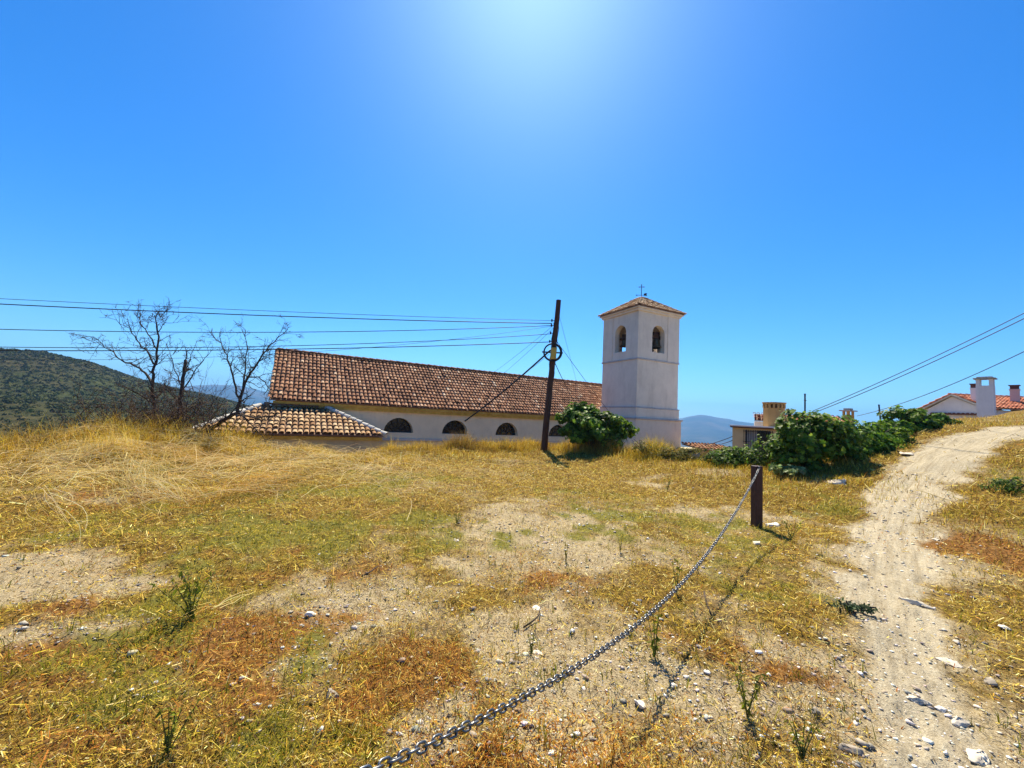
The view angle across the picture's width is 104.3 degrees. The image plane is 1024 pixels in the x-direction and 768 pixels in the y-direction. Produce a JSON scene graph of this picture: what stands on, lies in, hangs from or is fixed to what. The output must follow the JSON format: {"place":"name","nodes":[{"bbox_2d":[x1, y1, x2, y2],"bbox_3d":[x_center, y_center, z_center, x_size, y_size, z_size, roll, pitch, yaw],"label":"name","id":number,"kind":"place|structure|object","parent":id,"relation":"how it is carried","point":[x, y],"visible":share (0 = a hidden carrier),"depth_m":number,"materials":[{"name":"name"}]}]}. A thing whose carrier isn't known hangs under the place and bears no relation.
{"place":"outdoors","nodes":[
{"label":"outdoors","id":0,"kind":"place"},
{"bbox_2d":[0,351,241,441],"bbox_3d":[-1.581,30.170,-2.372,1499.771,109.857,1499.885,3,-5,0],"label":"hillside","id":1,"kind":"structure","parent":0,"point":[13,418],"depth_m":170.71,"materials":[{"name":"green plant"}]},
{"bbox_2d":[0,348,249,440],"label":"hill shrubbery","id":2,"kind":"object","parent":1,"relation":"on","point":[7,398],"visible":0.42,"depth_m":169.99,"materials":[{"name":"green plant"}]},
{"bbox_2d":[178,385,753,446],"bbox_3d":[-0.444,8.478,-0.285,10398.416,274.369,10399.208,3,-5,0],"label":"mountains","id":3,"kind":"structure","parent":0,"point":[703,429],"depth_m":2751.27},
{"bbox_2d":[0,404,1020,534],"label":"tall dry grass","id":4,"kind":"structure","parent":0,"point":[465,443],"depth_m":11.06,"materials":[{"name":"yellow plant"}]},
{"bbox_2d":[0,410,1023,767],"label":"ground","id":5,"kind":"structure","parent":0,"point":[938,460],"depth_m":3.37,"materials":[{"name":"soil"}]},
{"bbox_2d":[25,383,189,435],"bbox_3d":[-11.530,1.253,11.857,3.472,2.454,2.949,6,-6,-34],"label":"bramble","id":6,"kind":"object","parent":5,"relation":"on","point":[115,418],"visible":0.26,"depth_m":11.22,"materials":[{"name":"brown plant"}]},
{"bbox_2d":[69,297,203,420],"bbox_3d":[-12.659,0.007,13.320,4.231,5.955,2.031,2,-5,14],"label":"bare tree","id":7,"kind":"object","parent":5,"relation":"on","point":[152,379],"visible":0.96,"depth_m":13.24,"materials":[{"name":"brown plant"}]},
{"bbox_2d":[51,360,242,439],"bbox_3d":[-10.563,0.816,11.922,4.708,3.811,4.030,0,-6,34],"label":"bramble","id":8,"kind":"object","parent":5,"relation":"on","point":[155,412],"visible":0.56,"depth_m":11.60,"materials":[{"name":"brown plant"}]},
{"bbox_2d":[155,696,201,754],"bbox_3d":[-1.536,1.556,1.810,0.123,0.216,0.143,2,-5,11],"label":"weed","id":9,"kind":"object","parent":5,"relation":"on","point":[168,739],"visible":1,"depth_m":1.79,"materials":[{"name":"green plant"}]},
{"bbox_2d":[88,373,269,441],"bbox_3d":[-9.523,0.929,12.363,3.760,2.913,3.860,3,-5,0],"label":"bramble","id":10,"kind":"object","parent":5,"relation":"on","point":[204,416],"visible":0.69,"depth_m":11.83,"materials":[{"name":"brown plant"}]},
{"bbox_2d":[0,436,360,620],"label":"straw swath","id":11,"kind":"object","parent":5,"relation":"on","point":[157,482],"visible":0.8,"depth_m":7.26,"materials":[{"name":"yellow plant"}]},
{"bbox_2d":[149,565,215,618],"bbox_3d":[-2.374,1.527,2.890,0.309,0.347,0.369,4,-5,-8],"label":"weed","id":12,"kind":"object","parent":5,"relation":"on","point":[189,594],"visible":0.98,"depth_m":2.87,"materials":[{"name":"green plant"}]},
{"bbox_2d":[154,334,217,416],"bbox_3d":[-11.283,0.673,13.441,2.098,5.002,1.217,1,-5,25],"label":"bare tree","id":13,"kind":"object","parent":5,"relation":"on","point":[186,364],"visible":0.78,"depth_m":13.45,"materials":[{"name":"brown plant"}]},
{"bbox_2d":[197,314,302,446],"bbox_3d":[-8.388,0.026,12.598,3.424,4.767,1.864,3,-5,0],"label":"bare tree","id":14,"kind":"object","parent":5,"relation":"on","point":[240,396],"visible":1,"depth_m":12.46,"materials":[{"name":"brown plant"}]},
{"bbox_2d":[304,611,315,616],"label":"stone","id":15,"kind":"object","parent":5,"relation":"on","point":[309,613],"visible":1,"depth_m":3.05,"materials":[{"name":"grey stone"}]},
{"bbox_2d":[326,688,338,699],"bbox_3d":[-0.996,1.722,2.207,0.074,0.052,0.061,5,-5,-26],"label":"stone","id":16,"kind":"object","parent":5,"relation":"on","point":[335,692],"visible":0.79,"depth_m":2.20,"materials":[{"name":"beige stone"}]},
{"bbox_2d":[189,347,601,454],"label":"church","id":17,"kind":"structure","parent":5,"relation":"on","point":[336,400],"depth_m":21.84,"materials":[{"name":"paint"}]},
{"bbox_2d":[384,418,410,432],"bbox_3d":[-6.133,2.189,21.306,1.629,0.863,0.093,6,-5,-29],"label":"window","id":18,"kind":"structure","parent":17,"relation":"in","point":[397,424],"depth_m":21.34,"materials":[{"name":"glass"}]},
{"bbox_2d":[442,420,464,433],"bbox_3d":[-3.377,2.457,22.834,1.629,0.863,0.093,6,-5,-29],"label":"window","id":19,"kind":"structure","parent":17,"relation":"in","point":[454,425],"depth_m":22.88,"materials":[{"name":"glass"}]},
{"bbox_2d":[496,423,514,434],"bbox_3d":[-0.468,2.739,24.447,1.629,0.863,0.093,6,-5,-29],"label":"window","id":20,"kind":"structure","parent":17,"relation":"in","point":[505,428],"depth_m":24.52,"materials":[{"name":"glass"}]},
{"bbox_2d":[549,425,564,436],"bbox_3d":[2.865,3.063,26.295,1.629,0.863,0.093,6,-5,-29],"label":"window","id":21,"kind":"structure","parent":17,"relation":"in","point":[553,432],"depth_m":26.31,"materials":[{"name":"glass"}]},
{"bbox_2d":[454,510,462,523],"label":"weed","id":22,"kind":"object","parent":5,"relation":"on","point":[456,519],"visible":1,"depth_m":5.79,"materials":[{"name":"green plant"}]},
{"bbox_2d":[0,451,1022,767],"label":"green grass","id":23,"kind":"structure","parent":5,"relation":"on","point":[322,623],"depth_m":3.13,"materials":[{"name":"plant"}]},
{"bbox_2d":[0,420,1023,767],"bbox_3d":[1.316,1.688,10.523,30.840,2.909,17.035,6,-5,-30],"label":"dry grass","id":24,"kind":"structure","parent":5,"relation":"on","point":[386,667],"depth_m":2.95,"materials":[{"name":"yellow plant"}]},
{"bbox_2d":[1,460,1023,767],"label":"gravel","id":25,"kind":"structure","parent":5,"relation":"on","point":[591,738],"depth_m":2.58,"materials":[{"name":"grey gravel"}]},
{"bbox_2d":[1,454,1023,767],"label":"weeds","id":26,"kind":"object","parent":5,"relation":"on","point":[557,764],"visible":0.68,"depth_m":2.67,"materials":[{"name":"green plant"}]},
{"bbox_2d":[528,634,534,653],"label":"weed","id":27,"kind":"object","parent":5,"relation":"on","point":[531,650],"visible":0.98,"depth_m":2.75,"materials":[{"name":"green plant"}]},
{"bbox_2d":[523,606,540,627],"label":"twig","id":28,"kind":"object","parent":5,"relation":"on","point":[535,618],"visible":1,"depth_m":3.17,"materials":[{"name":"wood"}]},
{"bbox_2d":[533,650,542,655],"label":"stone","id":29,"kind":"object","parent":5,"relation":"on","point":[539,651],"visible":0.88,"depth_m":2.77,"materials":[{"name":"beige stone"}]},
{"bbox_2d":[541,299,562,450],"bbox_3d":[1.813,-0.309,18.439,0.960,7.360,0.454,3,-5,0],"label":"utility pole","id":30,"kind":"object","parent":5,"relation":"on","point":[553,359],"visible":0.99,"depth_m":18.34,"materials":[{"name":"brown wood"}]},
{"bbox_2d":[0,342,544,350],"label":"cable","id":31,"kind":"object","parent":30,"relation":"attached to","point":[265,349],"visible":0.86,"depth_m":16.42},
{"bbox_2d":[0,325,550,332],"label":"cable","id":32,"kind":"object","parent":30,"relation":"attached to","point":[266,332],"visible":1,"depth_m":16.36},
{"bbox_2d":[0,298,550,320],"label":"cable","id":33,"kind":"object","parent":30,"relation":"attached to","point":[276,311],"visible":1,"depth_m":16.55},
{"bbox_2d":[0,326,550,359],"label":"cable","id":34,"kind":"object","parent":30,"relation":"attached to","point":[270,354],"visible":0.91,"depth_m":16.50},
{"bbox_2d":[0,304,551,323],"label":"cable","id":35,"kind":"object","parent":30,"relation":"attached to","point":[268,315],"visible":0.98,"depth_m":16.46,"materials":[{"name":"black rubber"}]},
{"bbox_2d":[11,334,545,347],"bbox_3d":[-11.817,-1.904,16.105,27.644,2.742,0.028,4,-5,-10],"label":"cable","id":36,"kind":"object","parent":30,"relation":"attached to","point":[253,346],"visible":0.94,"depth_m":16.27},
{"bbox_2d":[465,350,550,420],"bbox_3d":[-0.444,0.267,20.695,0.079,3.647,6.254,7,-6,-43],"label":"cable","id":37,"kind":"object","parent":30,"relation":"attached to","point":[525,372],"visible":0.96,"depth_m":20.34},
{"bbox_2d":[558,343,606,408],"bbox_3d":[4.443,0.102,22.744,0.026,3.305,9.845,0,-5,30],"label":"cable","id":38,"kind":"object","parent":30,"relation":"attached to","point":[581,375],"visible":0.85,"depth_m":21.40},
{"bbox_2d":[94,506,1023,767],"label":"dry leaves","id":39,"kind":"object","parent":5,"relation":"on","point":[533,756],"visible":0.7,"depth_m":2.04,"materials":[{"name":"brown plant"}]},
{"bbox_2d":[563,540,569,560],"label":"weed","id":40,"kind":"object","parent":5,"relation":"on","point":[565,550],"visible":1,"depth_m":4.61,"materials":[{"name":"green plant"}]},
{"bbox_2d":[555,401,639,449],"bbox_3d":[3.596,1.865,17.119,2.886,2.188,3.187,-1,-6,42],"label":"fig bush","id":41,"kind":"object","parent":5,"relation":"on","point":[584,420],"visible":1,"depth_m":16.62,"materials":[{"name":"green plant"}]},
{"bbox_2d":[616,534,624,551],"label":"weed","id":42,"kind":"object","parent":5,"relation":"on","point":[619,547],"visible":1,"depth_m":4.90,"materials":[{"name":"green plant"}]},
{"bbox_2d":[634,699,645,708],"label":"stone","id":43,"kind":"object","parent":5,"relation":"on","point":[640,703],"visible":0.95,"depth_m":2.31,"materials":[{"name":"white stone"}]},
{"bbox_2d":[598,284,686,450],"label":"bell tower","id":44,"kind":"structure","parent":5,"relation":"on","point":[640,382],"depth_m":26.11,"materials":[{"name":"white paint"}]},
{"bbox_2d":[619,334,625,347],"bbox_3d":[7.796,-2.980,27.543,0.666,0.938,0.973,2,-5,8],"label":"bell","id":45,"kind":"object","parent":44,"relation":"hanging from","point":[623,339],"visible":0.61,"depth_m":27.48,"materials":[{"name":"brown metal"}]},
{"bbox_2d":[652,331,661,348],"bbox_3d":[9.719,-2.926,26.877,1.221,1.172,0.833,2,-5,8],"label":"bell","id":46,"kind":"object","parent":44,"relation":"hanging from","point":[656,339],"visible":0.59,"depth_m":26.75,"materials":[{"name":"brown metal"}]},
{"bbox_2d":[644,607,662,658],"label":"weed","id":47,"kind":"object","parent":5,"relation":"on","point":[655,646],"visible":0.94,"depth_m":2.76,"materials":[{"name":"green plant"}]},
{"bbox_2d":[628,437,705,461],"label":"olive shrub","id":48,"kind":"object","parent":5,"relation":"on","point":[683,453],"visible":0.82,"depth_m":13.75,"materials":[{"name":"green plant"}]},
{"bbox_2d":[672,559,682,593],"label":"weed","id":49,"kind":"object","parent":5,"relation":"on","point":[677,569],"visible":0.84,"depth_m":3.76,"materials":[{"name":"green plant"}]},
{"bbox_2d":[678,442,726,457],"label":"house","id":50,"kind":"structure","parent":5,"relation":"on","point":[704,446],"depth_m":24.83,"materials":[{"name":"paint"}]},
{"bbox_2d":[703,591,711,615],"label":"twig","id":51,"kind":"object","parent":5,"relation":"on","point":[707,603],"visible":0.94,"depth_m":3.53,"materials":[{"name":"brown wood"}]},
{"bbox_2d":[700,434,775,467],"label":"vine hedge","id":52,"kind":"object","parent":5,"relation":"on","point":[737,455],"visible":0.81,"depth_m":12.01,"materials":[{"name":"green plant"}]},
{"bbox_2d":[727,661,767,717],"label":"weed","id":53,"kind":"object","parent":5,"relation":"on","point":[745,702],"visible":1,"depth_m":2.25,"materials":[{"name":"green plant"}]},
{"bbox_2d":[751,465,762,527],"bbox_3d":[4.075,1.994,6.598,0.135,1.256,0.172,4,-5,-12],"label":"chain post","id":54,"kind":"object","parent":5,"relation":"on","point":[756,502],"visible":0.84,"depth_m":6.59,"materials":[{"name":"brown wood"}]},
{"bbox_2d":[360,469,758,767],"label":"chain","id":55,"kind":"object","parent":54,"relation":"attached to","point":[398,758],"visible":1,"depth_m":1.61,"materials":[{"name":"grey metal"}]},
{"bbox_2d":[730,402,788,458],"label":"ochre house","id":56,"kind":"structure","parent":5,"relation":"on","point":[742,435],"depth_m":20.18,"materials":[{"name":"paint"}]},
{"bbox_2d":[743,430,772,454],"bbox_3d":[12.270,2.916,19.877,1.286,1.220,0.326,0,-5,30],"label":"window","id":57,"kind":"structure","parent":56,"relation":"in","point":[750,435],"depth_m":19.98,"materials":[{"name":"grey metal"}]},
{"bbox_2d":[766,522,778,526],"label":"stone","id":58,"kind":"object","parent":5,"relation":"on","point":[772,524],"visible":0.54,"depth_m":6.68,"materials":[{"name":"white stone"}]},
{"bbox_2d":[767,464,809,476],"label":"pale plant","id":59,"kind":"object","parent":5,"relation":"on","point":[794,470],"visible":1,"depth_m":10.29,"materials":[{"name":"green plant"}]},
{"bbox_2d":[781,521,801,540],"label":"weed","id":60,"kind":"object","parent":5,"relation":"on","point":[788,532],"visible":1,"depth_m":5.80,"materials":[{"name":"green plant"}]},
{"bbox_2d":[784,711,820,759],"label":"weed","id":61,"kind":"object","parent":5,"relation":"on","point":[802,750],"visible":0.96,"depth_m":2.05,"materials":[{"name":"green plant"}]},
{"bbox_2d":[803,394,806,412],"bbox_3d":[8.960,1.338,12.170,0.077,2.089,0.077,3,-5,0],"label":"metal post","id":62,"kind":"object","parent":5,"relation":"on","point":[804,400],"visible":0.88,"depth_m":12.22,"materials":[{"name":"grey metal"}]},
{"bbox_2d":[753,408,857,427],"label":"red roof house","id":63,"kind":"structure","parent":5,"relation":"on","point":[758,419],"depth_m":25.57,"materials":[{"name":"tile"}]},
{"bbox_2d":[761,408,867,471],"bbox_3d":[8.403,1.584,11.228,2.908,1.759,1.845,3,-5,0],"label":"fig bush","id":64,"kind":"object","parent":5,"relation":"on","point":[814,438],"visible":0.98,"depth_m":10.78,"materials":[{"name":"green plant"}]},
{"bbox_2d":[811,707,820,715],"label":"stone","id":65,"kind":"object","parent":5,"relation":"on","point":[815,709],"visible":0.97,"depth_m":2.33,"materials":[{"name":"beige stone"}]},
{"bbox_2d":[825,479,846,484],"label":"stone","id":66,"kind":"object","parent":5,"relation":"on","point":[839,481],"visible":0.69,"depth_m":9.23,"materials":[{"name":"white stone"}]},
{"bbox_2d":[837,742,863,755],"bbox_3d":[1.783,1.939,2.109,0.132,0.065,0.073,1,-5,26],"label":"stone","id":67,"kind":"object","parent":5,"relation":"on","point":[845,746],"visible":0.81,"depth_m":2.09,"materials":[{"name":"grey stone"}]},
{"bbox_2d":[822,597,879,615],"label":"creeping plant","id":68,"kind":"object","parent":5,"relation":"on","point":[853,607],"visible":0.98,"depth_m":3.51,"materials":[{"name":"green plant"}]},
{"bbox_2d":[686,413,1023,550],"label":"bank grass","id":69,"kind":"structure","parent":5,"relation":"on","point":[896,449],"depth_m":9.01,"materials":[{"name":"yellow plant"}]},
{"bbox_2d":[835,420,914,459],"bbox_3d":[10.737,1.749,12.174,3.989,1.325,1.919,4,-5,-15],"label":"fig bush","id":70,"kind":"object","parent":5,"relation":"on","point":[879,440],"visible":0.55,"depth_m":11.77,"materials":[{"name":"green plant"}]},
{"bbox_2d":[899,452,913,455],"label":"stone","id":71,"kind":"object","parent":5,"relation":"on","point":[906,453],"visible":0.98,"depth_m":10.90,"materials":[{"name":"white stone"}]},
{"bbox_2d":[898,596,934,609],"bbox_3d":[3.899,2.127,3.836,0.070,0.086,0.262,7,-6,-44],"label":"stone","id":72,"kind":"object","parent":5,"relation":"on","point":[917,603],"visible":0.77,"depth_m":3.82,"materials":[{"name":"grey stone"}]},
{"bbox_2d":[876,405,963,433],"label":"fig bush","id":73,"kind":"object","parent":5,"relation":"on","point":[916,419],"visible":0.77,"depth_m":14.10,"materials":[{"name":"green plant"}]},
{"bbox_2d":[906,694,934,705],"bbox_3d":[2.499,1.947,2.447,0.094,0.046,0.132,6,-6,-37],"label":"stone","id":74,"kind":"object","parent":5,"relation":"on","point":[915,699],"visible":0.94,"depth_m":2.43,"materials":[{"name":"grey stone"}]},
{"bbox_2d":[934,706,946,712],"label":"stone","id":75,"kind":"object","parent":5,"relation":"on","point":[941,709],"visible":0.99,"depth_m":2.38,"materials":[{"name":"white stone"}]},
{"bbox_2d":[935,657,962,668],"bbox_3d":[3.153,2.006,2.872,0.103,0.037,0.135,6,-6,-36],"label":"stone","id":76,"kind":"object","parent":5,"relation":"on","point":[950,660],"visible":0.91,"depth_m":2.86,"materials":[{"name":"beige stone"}]},
{"bbox_2d":[919,376,1001,418],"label":"white house","id":77,"kind":"structure","parent":5,"relation":"on","point":[981,402],"depth_m":28.28,"materials":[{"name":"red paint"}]},
{"bbox_2d":[950,715,972,727],"bbox_3d":[2.589,1.957,2.299,0.126,0.058,0.066,3,-5,0],"label":"stone","id":78,"kind":"object","parent":5,"relation":"on","point":[957,721],"visible":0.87,"depth_m":2.29,"materials":[{"name":"white stone"}]},
{"bbox_2d":[966,748,989,765],"bbox_3d":[2.412,1.922,2.065,0.084,0.037,0.150,-1,-6,40],"label":"stone","id":79,"kind":"object","parent":5,"relation":"on","point":[975,756],"visible":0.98,"depth_m":2.04,"materials":[{"name":"white stone"}]},
{"bbox_2d":[950,385,1023,414],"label":"red roofed house","id":80,"kind":"structure","parent":5,"relation":"on","point":[1014,401],"depth_m":29.55,"materials":[{"name":"tile"}]},
{"bbox_2d":[983,677,997,686],"bbox_3d":[3.202,2.001,2.665,0.081,0.057,0.077,3,-5,0],"label":"stone","id":81,"kind":"object","parent":5,"relation":"on","point":[989,681],"visible":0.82,"depth_m":2.65,"materials":[{"name":"beige stone"}]},
{"bbox_2d":[977,476,1023,493],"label":"bank shrub","id":82,"kind":"object","parent":5,"relation":"on","point":[1010,485],"visible":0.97,"depth_m":7.76,"materials":[{"name":"green plant"}]},
{"bbox_2d":[998,624,1011,629],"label":"stone","id":83,"kind":"object","parent":5,"relation":"on","point":[1000,625],"visible":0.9,"depth_m":3.42,"materials":[{"name":"white stone"}]},
{"bbox_2d":[0,0,1023,427],"label":"sky","id":84,"kind":"structure","parent":0,"point":[829,194],"materials":[{"name":"blue"}]},
{"bbox_2d":[813,313,1023,410],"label":"cable","id":85,"kind":"object","parent":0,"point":[924,361],"visible":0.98,"depth_m":12.26,"materials":[{"name":"black rubber"}]},
{"bbox_2d":[816,318,1023,411],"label":"cable","id":86,"kind":"object","parent":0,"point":[927,364],"visible":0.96,"depth_m":12.22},
{"bbox_3d":[14.330,1.290,15.507,0.149,0.976,0.086,3,-5,0],"label":"metal post","id":87,"kind":"object","parent":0,"visible":0},
{"bbox_2d":[858,351,1023,415],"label":"cable","id":88,"kind":"object","parent":87,"relation":"attached to","point":[951,384],"visible":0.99,"depth_m":13.50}
]}

